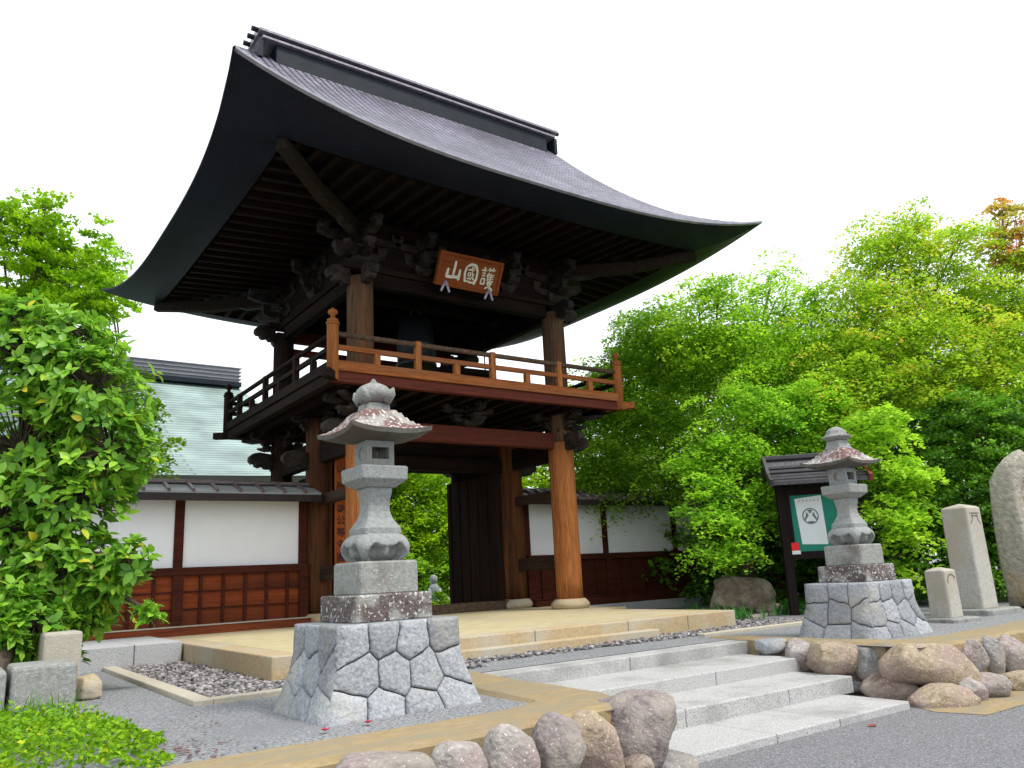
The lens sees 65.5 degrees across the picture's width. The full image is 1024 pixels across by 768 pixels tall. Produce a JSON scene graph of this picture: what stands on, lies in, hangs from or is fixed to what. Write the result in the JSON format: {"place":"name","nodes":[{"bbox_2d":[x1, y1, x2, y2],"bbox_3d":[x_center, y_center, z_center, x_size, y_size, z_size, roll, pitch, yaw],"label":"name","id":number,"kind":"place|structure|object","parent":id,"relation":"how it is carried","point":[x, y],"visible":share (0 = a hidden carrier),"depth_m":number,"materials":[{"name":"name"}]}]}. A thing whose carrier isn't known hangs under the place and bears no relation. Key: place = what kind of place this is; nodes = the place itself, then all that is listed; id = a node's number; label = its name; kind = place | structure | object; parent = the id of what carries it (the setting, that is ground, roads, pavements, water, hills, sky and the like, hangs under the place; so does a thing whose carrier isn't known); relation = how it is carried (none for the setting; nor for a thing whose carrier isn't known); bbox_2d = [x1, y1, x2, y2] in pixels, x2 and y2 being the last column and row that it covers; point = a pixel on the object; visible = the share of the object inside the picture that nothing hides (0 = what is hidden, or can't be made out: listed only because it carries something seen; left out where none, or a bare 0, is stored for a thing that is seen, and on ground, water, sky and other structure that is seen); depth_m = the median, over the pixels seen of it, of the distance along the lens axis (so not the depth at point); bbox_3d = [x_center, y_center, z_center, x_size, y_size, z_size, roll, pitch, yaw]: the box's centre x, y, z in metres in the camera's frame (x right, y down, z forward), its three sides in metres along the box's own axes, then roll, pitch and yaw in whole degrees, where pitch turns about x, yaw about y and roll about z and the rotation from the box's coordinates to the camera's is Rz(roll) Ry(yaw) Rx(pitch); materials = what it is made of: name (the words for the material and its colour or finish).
{"place":"outdoors","nodes":[
{"label":"outdoors","id":0,"kind":"place"},
{"bbox_2d":[0,684,89,742],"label":"grass","id":1,"kind":"structure","parent":0,"point":[34,705],"depth_m":5.59,"materials":[{"name":"green plant"}]},
{"bbox_2d":[0,555,1023,767],"bbox_3d":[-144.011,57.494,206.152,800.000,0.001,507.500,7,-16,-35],"label":"gravel ground","id":2,"kind":"structure","parent":0,"point":[251,724],"depth_m":5.68,"materials":[{"name":"grey gravel"}]},
{"bbox_2d":[0,658,77,714],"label":"stone block","id":3,"kind":"structure","parent":2,"relation":"on","point":[19,680],"depth_m":6.46,"materials":[{"name":"grey stone"}]},
{"bbox_2d":[38,630,82,676],"bbox_3d":[-4.143,2.586,7.269,0.310,0.630,0.450,7,-16,-35],"label":"upright stone","id":4,"kind":"object","parent":2,"relation":"on","point":[66,644],"visible":0.46,"depth_m":7.15,"materials":[{"name":"grey stone"}]},
{"bbox_2d":[0,186,142,415],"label":"lime green tree","id":5,"kind":"object","parent":2,"relation":"on","point":[52,278],"visible":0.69,"depth_m":21.50,"materials":[{"name":"leaf"},{"name":"bark"}]},
{"bbox_2d":[0,288,169,670],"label":"broadleaf shrub","id":6,"kind":"object","parent":2,"relation":"on","point":[71,375],"visible":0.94,"depth_m":7.95,"materials":[{"name":"green plant"}]},
{"bbox_2d":[0,697,175,767],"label":"ground plants","id":7,"kind":"object","parent":2,"relation":"on","point":[99,729],"visible":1,"depth_m":4.30,"materials":[{"name":"green plant"}]},
{"bbox_2d":[76,673,101,699],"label":"garden stone","id":8,"kind":"object","parent":2,"relation":"on","point":[89,686],"visible":0.86,"depth_m":6.98,"materials":[{"name":"beige stone"}]},
{"bbox_2d":[5,355,186,478],"bbox_3d":[-8.756,2.335,16.455,4.810,5.939,3.440,-8,-14,20],"label":"lime green tree","id":9,"kind":"object","parent":2,"relation":"on","point":[159,404],"visible":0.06,"depth_m":17.26,"materials":[{"name":"leaf"},{"name":"bark"}]},
{"bbox_2d":[72,231,133,388],"bbox_3d":[-12.658,1.273,24.237,3.378,12.002,2.385,7,-16,-35],"label":"tree","id":10,"kind":"object","parent":2,"relation":"on","point":[115,264],"visible":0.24,"depth_m":25.00,"materials":[{"name":"needle"},{"name":"bark"}]},
{"bbox_2d":[80,636,181,672],"bbox_3d":[-5.529,3.638,10.598,6.972,0.370,2.450,7,-16,-35],"label":"stone footing","id":11,"kind":"object","parent":2,"relation":"on","point":[123,652],"visible":0.38,"depth_m":9.84,"materials":[{"name":"grey stone"}]},
{"bbox_2d":[0,478,321,640],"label":"plaster wall","id":12,"kind":"structure","parent":11,"relation":"on","point":[234,555],"depth_m":12.67,"materials":[{"name":"white paint"}]},
{"bbox_2d":[0,355,305,481],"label":"temple hall","id":13,"kind":"structure","parent":2,"relation":"on","point":[190,395],"depth_m":25.57,"materials":[{"name":"green metal"}]},
{"bbox_2d":[103,666,281,706],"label":"narrow kerb","id":14,"kind":"structure","parent":2,"relation":"on","point":[188,697],"depth_m":6.74,"materials":[{"name":"beige stone"}]},
{"bbox_2d":[134,716,267,761],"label":"leaf litter","id":15,"kind":"object","parent":2,"relation":"on","point":[198,745],"visible":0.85,"depth_m":4.58,"materials":[{"name":"brown plant"}]},
{"bbox_2d":[273,379,481,726],"bbox_3d":[-1.044,1.169,6.077,1.242,2.485,1.031,7,-16,-35],"label":"stone lantern","id":16,"kind":"object","parent":2,"relation":"on","point":[379,641],"visible":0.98,"depth_m":5.71,"materials":[{"name":"grey stone"}]},
{"bbox_2d":[389,473,450,602],"bbox_3d":[-3.340,4.809,28.735,8.960,6.305,10.313,1,-14,-15],"label":"lime green tree","id":17,"kind":"object","parent":2,"relation":"on","point":[418,511],"visible":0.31,"depth_m":25.27,"materials":[{"name":"green plant"}]},
{"bbox_2d":[403,549,449,603],"bbox_3d":[-1.807,6.433,26.609,3.618,2.811,9.976,-12,-16,34],"label":"dark bush","id":18,"kind":"object","parent":2,"relation":"on","point":[424,565],"visible":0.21,"depth_m":24.18,"materials":[{"name":"green plant"}]},
{"bbox_2d":[427,575,441,601],"bbox_3d":[-2.054,5.534,21.015,0.400,0.985,0.377,7,-16,-35],"label":"stone statue","id":19,"kind":"object","parent":2,"relation":"on","point":[433,587],"visible":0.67,"depth_m":21.00,"materials":[{"name":"grey stone"}]},
{"bbox_2d":[432,591,449,604],"bbox_3d":[-1.835,5.572,20.260,0.711,0.620,1.026,-7,-14,17],"label":"shrub","id":20,"kind":"object","parent":2,"relation":"on","point":[439,594],"visible":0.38,"depth_m":20.34,"materials":[{"name":"green plant"}]},
{"bbox_2d":[164,606,735,680],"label":"stone platform","id":21,"kind":"structure","parent":2,"relation":"on","point":[264,654],"depth_m":9.94,"materials":[{"name":"beige stone"}]},
{"bbox_2d":[101,25,761,621],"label":"temple gate","id":22,"kind":"structure","parent":21,"relation":"on","point":[331,205],"depth_m":14.47,"materials":[{"name":"brown wood"}]},
{"bbox_2d":[334,457,345,564],"bbox_3d":[-2.925,2.126,13.587,0.200,2.040,0.041,7,-16,-35],"label":"upright signboard","id":23,"kind":"object","parent":22,"relation":"attached to","point":[339,529],"visible":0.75,"depth_m":13.53,"materials":[{"name":"brown wood"}]},
{"bbox_2d":[396,308,436,370],"bbox_3d":[-1.923,-0.933,15.951,0.810,1.263,0.810,7,-16,-35],"label":"temple bell","id":24,"kind":"object","parent":22,"relation":"hanging from","point":[414,328],"visible":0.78,"depth_m":15.66,"materials":[{"name":"brown metal"}]},
{"bbox_2d":[439,316,488,377],"bbox_3d":[-0.961,-0.980,16.793,1.283,1.709,0.179,7,-16,-35],"label":"bell striker","id":25,"kind":"object","parent":22,"relation":"hanging from","point":[469,371],"visible":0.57,"depth_m":16.57,"materials":[{"name":"brown wood"}]},
{"bbox_2d":[431,249,503,300],"bbox_3d":[-0.835,-1.880,14.235,1.310,0.683,0.624,7,-16,-35],"label":"name plaque","id":26,"kind":"object","parent":22,"relation":"attached to","point":[466,272],"visible":1,"depth_m":14.09,"materials":[{"name":"brown wood"}]},
{"bbox_2d":[447,475,493,603],"bbox_3d":[-0.884,3.326,16.701,0.090,2.635,1.680,7,-16,-35],"label":"door","id":27,"kind":"structure","parent":22,"relation":"in","point":[468,501],"depth_m":16.65,"materials":[{"name":"brown wood"}]},
{"bbox_2d":[120,616,802,697],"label":"pebbles","id":28,"kind":"object","parent":2,"relation":"on","point":[209,682],"visible":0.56,"depth_m":8.58,"materials":[{"name":"grey gravel"}]},
{"bbox_2d":[522,465,577,488],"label":"lime green tree","id":29,"kind":"object","parent":2,"relation":"on","point":[531,482],"visible":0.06,"depth_m":23.69,"materials":[{"name":"green plant"}]},
{"bbox_2d":[534,294,751,539],"bbox_3d":[2.209,1.803,19.039,4.816,7.096,6.463,7,-16,-35],"label":"maple tree","id":30,"kind":"object","parent":2,"relation":"on","point":[623,472],"visible":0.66,"depth_m":17.66,"materials":[{"name":"green plant"}]},
{"bbox_2d":[590,591,804,608],"bbox_3d":[4.858,5.149,18.939,10.490,0.288,0.600,7,-16,-35],"label":"stone footing","id":31,"kind":"object","parent":2,"relation":"on","point":[663,603],"visible":0.1,"depth_m":17.47,"materials":[{"name":"grey stone"}]},
{"bbox_2d":[522,488,809,606],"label":"plaster wall","id":32,"kind":"structure","parent":31,"relation":"on","point":[614,567],"depth_m":17.45,"materials":[{"name":"white paint"}]},
{"bbox_2d":[680,602,720,609],"bbox_3d":[3.005,3.732,13.134,1.281,0.327,1.104,0,-14,-10],"label":"fern clump","id":33,"kind":"object","parent":2,"relation":"on","point":[701,607],"visible":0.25,"depth_m":13.27,"materials":[{"name":"green plant"}]},
{"bbox_2d":[547,307,895,490],"bbox_3d":[6.734,1.763,23.482,10.723,8.792,8.873,-14,-17,38],"label":"maple tree","id":34,"kind":"object","parent":2,"relation":"on","point":[698,404],"visible":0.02,"depth_m":23.02,"materials":[{"name":"green plant"}]},
{"bbox_2d":[702,603,764,620],"bbox_3d":[3.492,3.626,12.713,0.991,0.289,1.196,-6,-14,13],"label":"fern clump","id":35,"kind":"object","parent":2,"relation":"on","point":[741,613],"visible":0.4,"depth_m":12.49,"materials":[{"name":"green plant"}]},
{"bbox_2d":[710,576,775,612],"bbox_3d":[4.260,3.931,14.808,1.259,0.734,0.969,-2,-13,-3],"label":"garden rock","id":36,"kind":"object","parent":2,"relation":"on","point":[750,593],"visible":0.7,"depth_m":14.46,"materials":[{"name":"stone"}]},
{"bbox_2d":[698,611,802,636],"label":"narrow kerb","id":37,"kind":"structure","parent":2,"relation":"on","point":[739,630],"depth_m":10.64,"materials":[{"name":"beige stone"}]},
{"bbox_2d":[655,368,860,589],"bbox_3d":[4.245,2.081,14.953,4.811,4.457,3.727,7,-16,-35],"label":"maple tree","id":38,"kind":"object","parent":2,"relation":"on","point":[778,413],"visible":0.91,"depth_m":14.23,"materials":[{"name":"green plant"}]},
{"bbox_2d":[623,246,898,469],"bbox_3d":[5.078,1.147,17.856,5.321,7.539,6.916,7,-16,-35],"label":"maple tree","id":39,"kind":"object","parent":2,"relation":"on","point":[723,344],"visible":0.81,"depth_m":17.04,"materials":[{"name":"green plant"}]},
{"bbox_2d":[755,603,782,612],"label":"garden stone","id":40,"kind":"object","parent":2,"relation":"on","point":[768,607],"visible":0.54,"depth_m":14.27,"materials":[{"name":"grey stone"}]},
{"bbox_2d":[764,597,805,615],"bbox_3d":[4.781,3.758,13.596,1.133,0.316,1.148,-6,-14,14],"label":"fern clump","id":41,"kind":"object","parent":2,"relation":"on","point":[785,610],"visible":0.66,"depth_m":13.42,"materials":[{"name":"green plant"}]},
{"bbox_2d":[586,325,1022,604],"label":"broadleaf tree","id":42,"kind":"object","parent":2,"relation":"on","point":[806,571],"visible":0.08,"depth_m":17.85,"materials":[{"name":"green plant"}]},
{"bbox_2d":[760,453,872,615],"bbox_3d":[5.208,2.543,13.438,1.631,2.760,1.146,-5,-14,7],"label":"notice board","id":43,"kind":"object","parent":2,"relation":"on","point":[781,473],"visible":0.53,"depth_m":13.47,"materials":[{"name":"brown wood"}]},
{"bbox_2d":[791,543,800,553],"bbox_3d":[4.765,2.767,13.394,0.160,0.190,0.004,-5,-14,7],"label":"notice sticker","id":44,"kind":"object","parent":43,"relation":"attached to","point":[795,548],"visible":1,"depth_m":13.39,"materials":[{"name":"red paper"}]},
{"bbox_2d":[794,495,827,543],"bbox_3d":[5.063,2.305,13.488,0.460,0.820,0.007,-5,-14,7],"label":"poster","id":45,"kind":"object","parent":43,"relation":"attached to","point":[811,519],"visible":1,"depth_m":13.49,"materials":[{"name":"white paper"}]},
{"bbox_2d":[798,427,932,638],"bbox_3d":[4.065,1.743,9.580,1.249,2.496,1.036,7,-16,-35],"label":"stone lantern","id":46,"kind":"object","parent":2,"relation":"on","point":[859,590],"visible":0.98,"depth_m":9.25,"materials":[{"name":"grey stone"}]},
{"bbox_2d":[836,402,949,593],"bbox_3d":[6.284,2.046,13.445,2.170,3.624,2.030,7,-16,-35],"label":"maple tree","id":47,"kind":"object","parent":2,"relation":"on","point":[897,516],"visible":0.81,"depth_m":13.24,"materials":[{"name":"green plant"}]},
{"bbox_2d":[763,196,1023,457],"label":"maple tree","id":48,"kind":"object","parent":2,"relation":"on","point":[856,369],"visible":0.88,"depth_m":16.25,"materials":[{"name":"green plant"}]},
{"bbox_2d":[858,366,1023,603],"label":"evergreen hedge","id":49,"kind":"object","parent":2,"relation":"on","point":[1007,426],"visible":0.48,"depth_m":14.43,"materials":[{"name":"green plant"}]},
{"bbox_2d":[924,567,980,622],"bbox_3d":[5.751,2.824,10.616,0.600,0.750,0.600,5,-16,-31],"label":"stone marker","id":50,"kind":"object","parent":2,"relation":"on","point":[945,606],"visible":0.98,"depth_m":10.51,"materials":[{"name":"grey stone"}]},
{"bbox_2d":[914,246,1023,503],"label":"maple tree","id":51,"kind":"object","parent":2,"relation":"on","point":[1014,301],"visible":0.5,"depth_m":16.75,"materials":[{"name":"green plant"}]},
{"bbox_2d":[941,504,1021,615],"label":"stone pillar","id":52,"kind":"structure","parent":2,"relation":"on","point":[968,556],"depth_m":11.57,"materials":[{"name":"grey stone"}]},
{"bbox_2d":[966,195,1023,444],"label":"maple tree","id":53,"kind":"object","parent":2,"relation":"on","point":[1006,211],"visible":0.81,"depth_m":17.83,"materials":[{"name":"orange plant"}]},
{"bbox_2d":[989,449,1023,605],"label":"stone monument","id":54,"kind":"object","parent":2,"relation":"on","point":[1006,485],"visible":0.98,"depth_m":12.43,"materials":[{"name":"grey stone"}]},
{"bbox_2d":[0,0,1023,554],"label":"sky","id":55,"kind":"structure","parent":0,"point":[802,119],"materials":[{"name":"white"}]},
{"bbox_2d":[699,694,1023,767],"bbox_3d":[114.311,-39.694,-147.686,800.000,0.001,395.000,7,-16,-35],"label":"road","id":56,"kind":"structure","parent":0,"point":[913,737],"depth_m":5.88,"materials":[{"name":"grey asphalt"}]},
{"bbox_2d":[158,671,611,767],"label":"terrace kerb","id":57,"kind":"structure","parent":56,"relation":"on","point":[541,699],"depth_m":4.60,"materials":[{"name":"concrete"}]},
{"bbox_2d":[431,741,487,767],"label":"boulder","id":58,"kind":"object","parent":56,"relation":"on","point":[457,754],"visible":0.94,"depth_m":4.13,"materials":[{"name":"grey stone"}]},
{"bbox_2d":[482,724,540,767],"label":"boulder","id":59,"kind":"object","parent":56,"relation":"on","point":[507,746],"visible":0.98,"depth_m":4.31,"materials":[{"name":"grey stone"}]},
{"bbox_2d":[530,711,586,767],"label":"boulder","id":60,"kind":"object","parent":56,"relation":"on","point":[558,739],"visible":0.89,"depth_m":4.48,"materials":[{"name":"grey stone"}]},
{"bbox_2d":[571,710,624,767],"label":"boulder","id":61,"kind":"object","parent":56,"relation":"on","point":[601,738],"visible":0.67,"depth_m":4.63,"materials":[{"name":"beige stone"}]},
{"bbox_2d":[624,753,654,767],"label":"boulder","id":62,"kind":"object","parent":56,"relation":"on","point":[634,760],"visible":0.83,"depth_m":4.83,"materials":[{"name":"beige stone"}]},
{"bbox_2d":[660,749,698,767],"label":"boulder","id":63,"kind":"object","parent":56,"relation":"on","point":[676,759],"visible":0.53,"depth_m":5.11,"materials":[{"name":"grey stone"}]},
{"bbox_2d":[480,640,909,762],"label":"stone steps","id":64,"kind":"structure","parent":56,"relation":"on","point":[731,697],"depth_m":7.45,"materials":[{"name":"stone"}]},
{"bbox_2d":[850,680,863,694],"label":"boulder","id":65,"kind":"object","parent":56,"relation":"on","point":[856,685],"visible":0.23,"depth_m":8.12,"materials":[{"name":"grey stone"}]},
{"bbox_2d":[847,673,858,679],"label":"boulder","id":66,"kind":"object","parent":65,"relation":"on","point":[855,676],"visible":0.21,"depth_m":8.22,"materials":[{"name":"stone"}]},
{"bbox_2d":[709,620,1023,680],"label":"terrace kerb","id":67,"kind":"structure","parent":56,"relation":"on","point":[1015,629],"depth_m":8.58,"materials":[{"name":"stone"}]},
{"bbox_2d":[859,671,919,700],"bbox_3d":[3.755,3.022,7.896,0.590,0.331,0.487,-5,-14,11],"label":"boulder","id":68,"kind":"object","parent":56,"relation":"on","point":[875,685],"visible":0.54,"depth_m":7.71,"materials":[{"name":"brown stone"}]},
{"bbox_2d":[922,691,1023,714],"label":"sandy path edge","id":69,"kind":"object","parent":56,"relation":"on","point":[990,705],"visible":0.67,"depth_m":7.16,"materials":[{"name":"sand"}]},
{"bbox_2d":[907,683,980,707],"bbox_3d":[3.996,2.929,7.421,0.621,0.257,0.452,-3,-13,2],"label":"boulder","id":70,"kind":"object","parent":69,"relation":"on","point":[939,695],"visible":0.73,"depth_m":7.27,"materials":[{"name":"brown stone"}]},
{"bbox_2d":[959,677,988,700],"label":"boulder","id":71,"kind":"object","parent":69,"relation":"on","point":[979,689],"visible":0.46,"depth_m":7.47,"materials":[{"name":"grey stone"}]},
{"bbox_2d":[999,634,1023,672],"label":"boulder","id":72,"kind":"object","parent":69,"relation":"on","point":[1013,647],"visible":0.45,"depth_m":8.22,"materials":[{"name":"grey stone"}]},
{"bbox_2d":[1000,670,1023,690],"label":"boulder","id":73,"kind":"object","parent":69,"relation":"on","point":[1016,678],"visible":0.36,"depth_m":7.90,"materials":[{"name":"brown stone"}]},
{"bbox_2d":[981,635,1005,673],"bbox_3d":[4.943,2.816,8.202,0.251,0.445,0.257,-1,-14,-10],"label":"boulder","id":74,"kind":"object","parent":73,"relation":"on","point":[994,649],"visible":0.48,"depth_m":8.11,"materials":[{"name":"grey stone"}]},
{"bbox_2d":[979,672,1012,696],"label":"boulder","id":75,"kind":"object","parent":56,"relation":"on","point":[997,685],"visible":0.5,"depth_m":7.58,"materials":[{"name":"grey stone"}]},
{"bbox_3d":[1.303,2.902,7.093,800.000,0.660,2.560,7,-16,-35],"label":"terrain bank","id":76,"kind":"structure","parent":0,"visible":0},
{"bbox_2d":[335,750,435,767],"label":"boulder","id":77,"kind":"object","parent":76,"relation":"on","point":[385,759],"visible":1,"depth_m":3.88,"materials":[{"name":"grey stone"}]},
{"bbox_2d":[598,689,677,767],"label":"boulder","id":78,"kind":"object","parent":76,"relation":"on","point":[644,721],"visible":0.66,"depth_m":5.09,"materials":[{"name":"grey stone"}]},
{"bbox_2d":[754,638,786,655],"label":"boulder","id":79,"kind":"object","parent":76,"relation":"on","point":[771,646],"visible":0.76,"depth_m":8.94,"materials":[{"name":"grey stone"}]},
{"bbox_2d":[785,638,812,672],"bbox_3d":[3.161,2.968,8.711,0.342,0.368,0.298,-2,-13,-3],"label":"boulder","id":80,"kind":"object","parent":76,"relation":"on","point":[797,649],"visible":0.58,"depth_m":8.61,"materials":[{"name":"grey stone"}]},
{"bbox_2d":[806,640,858,675],"bbox_3d":[3.397,2.876,8.341,0.551,0.358,0.470,-2,-13,-4],"label":"boulder","id":81,"kind":"object","parent":76,"relation":"on","point":[830,657],"visible":0.88,"depth_m":8.18,"materials":[{"name":"brown stone"}]},
{"bbox_2d":[855,645,879,680],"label":"boulder","id":82,"kind":"object","parent":76,"relation":"on","point":[869,659],"visible":0.43,"depth_m":8.09,"materials":[{"name":"grey stone"}]},
{"bbox_2d":[877,643,980,684],"bbox_3d":[4.072,2.768,7.817,0.940,0.452,0.489,-3,-13,1],"label":"boulder","id":83,"kind":"object","parent":76,"relation":"on","point":[913,663],"visible":0.86,"depth_m":7.66,"materials":[{"name":"brown stone"}]},
{"bbox_2d":[961,639,989,671],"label":"boulder","id":84,"kind":"object","parent":76,"relation":"on","point":[974,652],"visible":0.54,"depth_m":7.92,"materials":[{"name":"grey stone"}]}
]}

